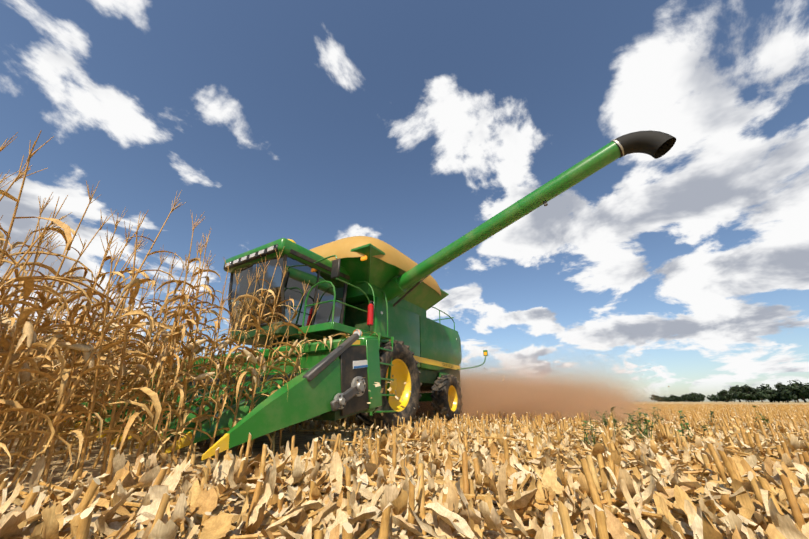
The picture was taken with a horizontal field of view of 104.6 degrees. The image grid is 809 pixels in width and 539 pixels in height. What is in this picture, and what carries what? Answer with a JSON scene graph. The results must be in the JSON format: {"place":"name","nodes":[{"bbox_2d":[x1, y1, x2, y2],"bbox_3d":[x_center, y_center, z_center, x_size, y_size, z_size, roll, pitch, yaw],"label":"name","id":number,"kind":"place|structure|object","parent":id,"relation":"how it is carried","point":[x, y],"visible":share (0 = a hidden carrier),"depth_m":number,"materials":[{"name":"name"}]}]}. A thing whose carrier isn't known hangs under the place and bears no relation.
{"place":"outdoors","nodes":[
{"label":"outdoors","id":0,"kind":"place"},
{"bbox_2d":[0,408,808,538],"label":"corn husks","id":1,"kind":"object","parent":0,"point":[648,491],"depth_m":1.91,"materials":[{"name":"beige plant"}]},
{"bbox_2d":[0,402,808,538],"bbox_3d":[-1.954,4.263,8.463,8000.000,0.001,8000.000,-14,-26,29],"label":"field ground","id":2,"kind":"structure","parent":0,"point":[302,440],"depth_m":4.16,"materials":[{"name":"brown soil"}]},
{"bbox_2d":[0,130,330,485],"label":"corn plants","id":3,"kind":"object","parent":2,"relation":"on","point":[44,378],"visible":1,"depth_m":3.53,"materials":[{"name":"beige plant"}]},
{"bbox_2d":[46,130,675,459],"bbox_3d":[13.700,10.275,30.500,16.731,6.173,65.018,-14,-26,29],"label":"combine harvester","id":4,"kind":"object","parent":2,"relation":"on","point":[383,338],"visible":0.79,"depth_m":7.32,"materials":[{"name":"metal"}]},
{"bbox_2d":[0,403,808,538],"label":"stubble stalks","id":5,"kind":"object","parent":2,"relation":"on","point":[598,527],"visible":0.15,"depth_m":2.48,"materials":[{"name":"beige plant"}]},
{"bbox_2d":[578,406,768,443],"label":"weeds","id":6,"kind":"object","parent":2,"relation":"on","point":[652,426],"visible":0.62,"depth_m":5.06,"materials":[{"name":"green plant"}]},
{"bbox_2d":[649,379,808,402],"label":"treeline","id":7,"kind":"object","parent":2,"relation":"on","point":[795,391],"visible":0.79,"depth_m":256.65,"materials":[{"name":"green plant"}]},
{"bbox_2d":[0,0,808,425],"label":"sky","id":8,"kind":"structure","parent":0,"point":[407,125],"materials":[{"name":"blue"}]}
]}

